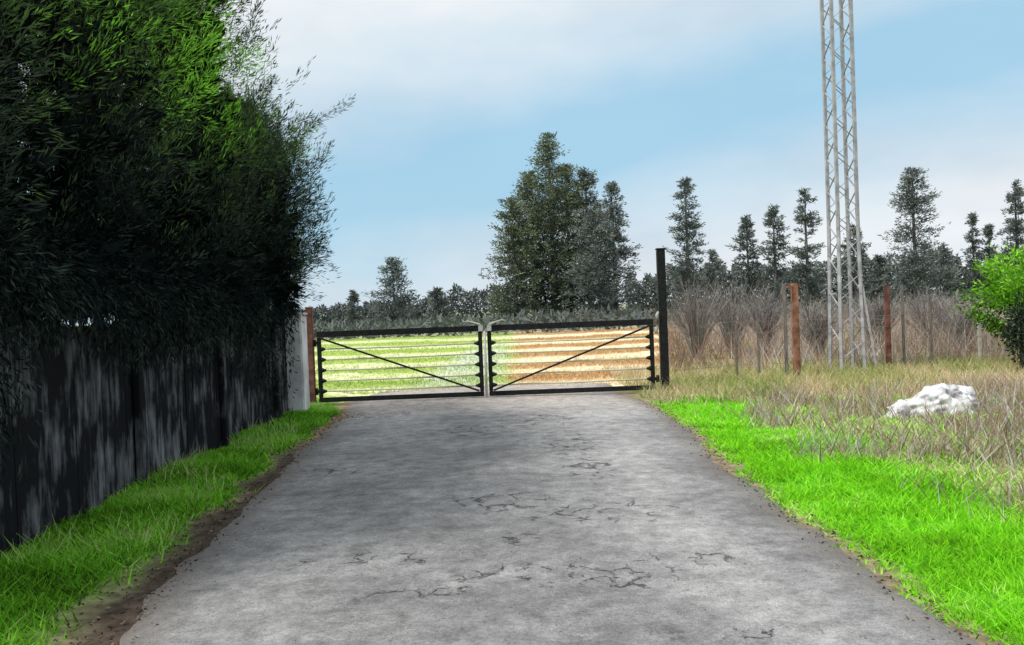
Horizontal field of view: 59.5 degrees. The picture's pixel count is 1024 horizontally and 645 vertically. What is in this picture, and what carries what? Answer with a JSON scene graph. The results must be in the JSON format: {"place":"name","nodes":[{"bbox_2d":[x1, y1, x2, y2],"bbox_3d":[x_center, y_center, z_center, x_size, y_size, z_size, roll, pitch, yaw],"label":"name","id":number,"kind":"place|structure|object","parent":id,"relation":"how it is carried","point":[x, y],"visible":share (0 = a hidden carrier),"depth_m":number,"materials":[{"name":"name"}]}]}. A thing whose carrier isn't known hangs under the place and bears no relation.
{"place":"outdoors","nodes":[
{"label":"outdoors","id":0,"kind":"place"},
{"bbox_2d":[0,291,1023,644],"bbox_3d":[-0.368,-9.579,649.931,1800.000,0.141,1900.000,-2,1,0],"label":"ground","id":1,"kind":"structure","parent":0,"point":[92,613],"depth_m":8.07,"materials":[{"name":"soil"}]},
{"bbox_2d":[0,0,97,486],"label":"cypress tree","id":2,"kind":"object","parent":1,"relation":"on","point":[9,286],"visible":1,"depth_m":6.10,"materials":[{"name":"green plant"}]},
{"bbox_2d":[0,0,239,388],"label":"cypress tree","id":3,"kind":"object","parent":1,"relation":"on","point":[81,203],"visible":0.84,"depth_m":7.74,"materials":[{"name":"green plant"}]},
{"bbox_2d":[0,317,288,558],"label":"wall","id":4,"kind":"structure","parent":1,"relation":"on","point":[100,434],"depth_m":7.82,"materials":[{"name":"black paint"}]},
{"bbox_2d":[17,0,315,383],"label":"cypress tree","id":5,"kind":"object","parent":1,"relation":"on","point":[203,231],"visible":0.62,"depth_m":10.03,"materials":[{"name":"green plant"}]},
{"bbox_2d":[0,401,344,644],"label":"grass","id":6,"kind":"structure","parent":1,"relation":"on","point":[234,459],"depth_m":6.69,"materials":[{"name":"green plant"}]},
{"bbox_2d":[145,75,355,430],"bbox_3d":[-3.801,-0.917,12.971,3.556,5.089,3.500,-2,1,0],"label":"cypress tree","id":7,"kind":"object","parent":1,"relation":"on","point":[280,270],"visible":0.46,"depth_m":12.45,"materials":[{"name":"green plant"}]},
{"bbox_2d":[285,313,309,411],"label":"pillar","id":8,"kind":"structure","parent":1,"relation":"on","point":[301,396],"depth_m":14.17,"materials":[{"name":"concrete"}]},
{"bbox_2d":[304,307,316,403],"bbox_3d":[-3.520,0.696,15.712,0.130,1.940,0.130,-2,1,0],"label":"gate post","id":9,"kind":"object","parent":1,"relation":"on","point":[311,354],"visible":0.77,"depth_m":15.66,"materials":[{"name":"red metal"}]},
{"bbox_2d":[313,321,487,401],"bbox_3d":[-1.952,0.699,15.695,3.023,1.376,0.126,-2,1,0],"label":"gate leaf","id":10,"kind":"object","parent":9,"relation":"attached to","point":[321,391],"visible":0.99,"depth_m":15.69,"materials":[{"name":"black paint"}]},
{"bbox_2d":[126,282,512,325],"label":"wood","id":11,"kind":"object","parent":1,"relation":"on","point":[335,311],"visible":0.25,"depth_m":94.14,"materials":[{"name":"green plant"}]},
{"bbox_2d":[343,290,364,323],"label":"conifer tree","id":12,"kind":"object","parent":1,"relation":"on","point":[353,299],"visible":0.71,"depth_m":84.78,"materials":[{"name":"green plant"}]},
{"bbox_2d":[361,256,427,325],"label":"conifer tree","id":13,"kind":"object","parent":1,"relation":"on","point":[390,293],"visible":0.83,"depth_m":74.75,"materials":[{"name":"green plant"}]},
{"bbox_2d":[423,286,455,320],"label":"conifer tree","id":14,"kind":"object","parent":1,"relation":"on","point":[441,302],"visible":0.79,"depth_m":79.87,"materials":[{"name":"green plant"}]},
{"bbox_2d":[479,197,549,319],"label":"conifer tree","id":15,"kind":"object","parent":1,"relation":"on","point":[511,231],"visible":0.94,"depth_m":68.56,"materials":[{"name":"green plant"}]},
{"bbox_2d":[35,400,1007,644],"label":"leaf litter","id":16,"kind":"object","parent":1,"relation":"on","point":[185,562],"visible":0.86,"depth_m":6.03,"materials":[{"name":"brown soil"}]},
{"bbox_2d":[314,325,743,393],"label":"field grass","id":17,"kind":"structure","parent":1,"relation":"on","point":[472,382],"depth_m":24.19,"materials":[{"name":"beige plant"}]},
{"bbox_2d":[492,169,584,317],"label":"conifer tree","id":18,"kind":"object","parent":1,"relation":"on","point":[526,194],"visible":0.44,"depth_m":71.22,"materials":[{"name":"green plant"}]},
{"bbox_2d":[504,132,618,316],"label":"conifer tree","id":19,"kind":"object","parent":1,"relation":"on","point":[548,162],"visible":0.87,"depth_m":70.33,"materials":[{"name":"green plant"}]},
{"bbox_2d":[537,163,596,319],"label":"conifer tree","id":20,"kind":"object","parent":1,"relation":"on","point":[569,179],"visible":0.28,"depth_m":72.44,"materials":[{"name":"green plant"}]},
{"bbox_2d":[565,166,609,320],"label":"conifer tree","id":21,"kind":"object","parent":1,"relation":"on","point":[582,175],"visible":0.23,"depth_m":73.48,"materials":[{"name":"green plant"}]},
{"bbox_2d":[557,202,632,314],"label":"conifer tree","id":22,"kind":"object","parent":1,"relation":"on","point":[600,298],"visible":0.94,"depth_m":66.62,"materials":[{"name":"green plant"}]},
{"bbox_2d":[586,181,643,312],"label":"conifer tree","id":23,"kind":"object","parent":1,"relation":"on","point":[625,251],"visible":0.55,"depth_m":68.56,"materials":[{"name":"green plant"}]},
{"bbox_2d":[655,248,669,389],"bbox_3d":[2.612,0.066,15.680,0.230,2.730,0.210,-2,1,0],"label":"gate post","id":24,"kind":"object","parent":1,"relation":"on","point":[661,317],"visible":0.89,"depth_m":15.64,"materials":[{"name":"black metal"}]},
{"bbox_2d":[487,319,659,395],"bbox_3d":[1.076,0.562,15.696,2.993,1.336,0.123,-2,1,0],"label":"gate leaf","id":25,"kind":"object","parent":24,"relation":"attached to","point":[652,378],"visible":0.98,"depth_m":15.69,"materials":[{"name":"black paint"}]},
{"bbox_2d":[313,288,1023,339],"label":"scrub","id":26,"kind":"object","parent":1,"relation":"on","point":[456,320],"visible":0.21,"depth_m":54.74,"materials":[{"name":"plant"}]},
{"bbox_2d":[662,176,715,309],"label":"conifer tree","id":27,"kind":"object","parent":1,"relation":"on","point":[687,273],"visible":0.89,"depth_m":77.65,"materials":[{"name":"green plant"}]},
{"bbox_2d":[655,271,728,359],"bbox_3d":[4.654,-0.124,22.944,2.058,2.511,2.089,-2,1,0],"label":"bare shrub","id":28,"kind":"object","parent":1,"relation":"on","point":[693,318],"visible":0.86,"depth_m":22.89,"materials":[{"name":"brown plant"}]},
{"bbox_2d":[700,248,729,309],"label":"conifer tree","id":29,"kind":"object","parent":1,"relation":"on","point":[710,274],"visible":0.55,"depth_m":84.78,"materials":[{"name":"green plant"}]},
{"bbox_2d":[699,267,775,350],"bbox_3d":[6.372,-0.314,25.852,2.273,2.658,2.269,-2,1,0],"label":"bare shrub","id":30,"kind":"object","parent":1,"relation":"on","point":[728,318],"visible":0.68,"depth_m":25.86,"materials":[{"name":"brown plant"}]},
{"bbox_2d":[725,214,772,306],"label":"conifer tree","id":31,"kind":"object","parent":1,"relation":"on","point":[745,226],"visible":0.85,"depth_m":85.65,"materials":[{"name":"green plant"}]},
{"bbox_2d":[732,279,790,355],"bbox_3d":[6.859,-0.135,23.923,1.767,2.330,1.896,-2,1,0],"label":"bare shrub","id":32,"kind":"object","parent":1,"relation":"on","point":[764,315],"visible":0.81,"depth_m":23.89,"materials":[{"name":"brown plant"}]},
{"bbox_2d":[755,203,799,304],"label":"conifer tree","id":33,"kind":"object","parent":1,"relation":"on","point":[771,213],"visible":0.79,"depth_m":83.75,"materials":[{"name":"green plant"}]},
{"bbox_2d":[782,187,827,305],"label":"conifer tree","id":34,"kind":"object","parent":1,"relation":"on","point":[803,218],"visible":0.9,"depth_m":81.67,"materials":[{"name":"green plant"}]},
{"bbox_2d":[598,346,1023,421],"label":"dry grass","id":35,"kind":"structure","parent":1,"relation":"on","point":[690,383],"depth_m":15.90,"materials":[{"name":"beige plant"}]},
{"bbox_2d":[787,282,856,356],"bbox_3d":[7.525,0.025,21.974,1.785,2.026,1.634,-3,1,-42],"label":"bare shrub","id":36,"kind":"object","parent":1,"relation":"on","point":[815,328],"visible":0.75,"depth_m":21.91,"materials":[{"name":"brown plant"}]},
{"bbox_2d":[625,241,1023,312],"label":"wood","id":37,"kind":"object","parent":1,"relation":"on","point":[650,282],"visible":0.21,"depth_m":93.97,"materials":[{"name":"green plant"}]},
{"bbox_2d":[641,290,1023,376],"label":"dry reeds","id":38,"kind":"object","parent":1,"relation":"on","point":[988,339],"visible":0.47,"depth_m":21.31,"materials":[{"name":"brown plant"}]},
{"bbox_2d":[674,283,1009,379],"bbox_3d":[6.746,0.216,17.496,8.412,2.050,0.629,-3,1,-19],"label":"wire fence","id":39,"kind":"object","parent":1,"relation":"on","point":[794,320],"visible":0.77,"depth_m":17.19,"materials":[{"name":"brown wood"}]},
{"bbox_2d":[819,0,877,371],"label":"lattice mast","id":40,"kind":"object","parent":1,"relation":"on","point":[828,185],"visible":0.86,"depth_m":18.05,"materials":[{"name":"metal"}]},
{"bbox_2d":[822,221,887,302],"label":"conifer tree","id":41,"kind":"object","parent":1,"relation":"on","point":[853,258],"visible":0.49,"depth_m":87.69,"materials":[{"name":"green plant"}]},
{"bbox_2d":[713,366,1023,525],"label":"dry weeds","id":42,"kind":"object","parent":1,"relation":"on","point":[1003,420],"visible":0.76,"depth_m":9.58,"materials":[{"name":"brown plant"}]},
{"bbox_2d":[842,278,906,349],"bbox_3d":[9.638,-0.133,24.004,1.839,2.109,2.047,-2,1,23],"label":"bare shrub","id":43,"kind":"object","parent":1,"relation":"on","point":[879,316],"visible":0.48,"depth_m":23.88,"materials":[{"name":"brown plant"}]},
{"bbox_2d":[862,254,897,303],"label":"conifer tree","id":44,"kind":"object","parent":1,"relation":"on","point":[877,259],"visible":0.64,"depth_m":89.80,"materials":[{"name":"green plant"}]},
{"bbox_2d":[877,166,964,301],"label":"conifer tree","id":45,"kind":"object","parent":1,"relation":"on","point":[913,200],"visible":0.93,"depth_m":77.50,"materials":[{"name":"green plant"}]},
{"bbox_2d":[890,281,968,342],"bbox_3d":[11.605,-0.184,24.992,2.343,2.026,2.320,-3,1,-39],"label":"bare shrub","id":46,"kind":"object","parent":1,"relation":"on","point":[921,308],"visible":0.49,"depth_m":24.93,"materials":[{"name":"brown plant"}]},
{"bbox_2d":[885,383,979,418],"bbox_3d":[5.362,1.042,11.534,1.246,0.496,0.642,-2,1,0],"label":"boulder","id":47,"kind":"object","parent":1,"relation":"on","point":[942,392],"visible":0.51,"depth_m":11.33,"materials":[{"name":"white stone"}]},
{"bbox_2d":[923,242,965,299],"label":"conifer tree","id":48,"kind":"object","parent":1,"relation":"on","point":[941,262],"visible":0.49,"depth_m":83.58,"materials":[{"name":"green plant"}]},
{"bbox_2d":[922,285,989,351],"bbox_3d":[10.941,-0.030,22.002,1.799,1.872,1.768,-2,1,13],"label":"bare shrub","id":49,"kind":"object","parent":1,"relation":"on","point":[959,323],"visible":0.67,"depth_m":21.98,"materials":[{"name":"brown plant"}]},
{"bbox_2d":[957,211,988,299],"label":"conifer tree","id":50,"kind":"object","parent":1,"relation":"on","point":[972,217],"visible":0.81,"depth_m":83.78,"materials":[{"name":"green plant"}]},
{"bbox_2d":[951,244,1023,347],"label":"bush","id":51,"kind":"object","parent":1,"relation":"on","point":[1006,293],"visible":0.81,"depth_m":17.07,"materials":[{"name":"green plant"}]},
{"bbox_2d":[976,223,1008,297],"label":"conifer tree","id":52,"kind":"object","parent":1,"relation":"on","point":[988,232],"visible":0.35,"depth_m":85.71,"materials":[{"name":"green plant"}]},
{"bbox_2d":[990,179,1023,288],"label":"conifer tree","id":53,"kind":"object","parent":1,"relation":"on","point":[1012,227],"visible":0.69,"depth_m":79.70,"materials":[{"name":"green plant"}]},
{"bbox_2d":[999,291,1023,373],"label":"shrub","id":54,"kind":"object","parent":1,"relation":"on","point":[1016,331],"visible":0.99,"depth_m":15.80,"materials":[{"name":"green plant"}]},
{"bbox_2d":[17,0,1023,324],"label":"sky","id":55,"kind":"structure","parent":0,"point":[452,100],"materials":[{"name":"blue"}]},
{"bbox_2d":[120,383,979,644],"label":"road","id":56,"kind":"structure","parent":0,"point":[599,518],"depth_m":5.79,"materials":[{"name":"grey asphalt"}]},
{"bbox_2d":[650,390,1023,644],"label":"grass","id":57,"kind":"structure","parent":0,"point":[993,548],"depth_m":6.63,"materials":[{"name":"green plant"}]}
]}

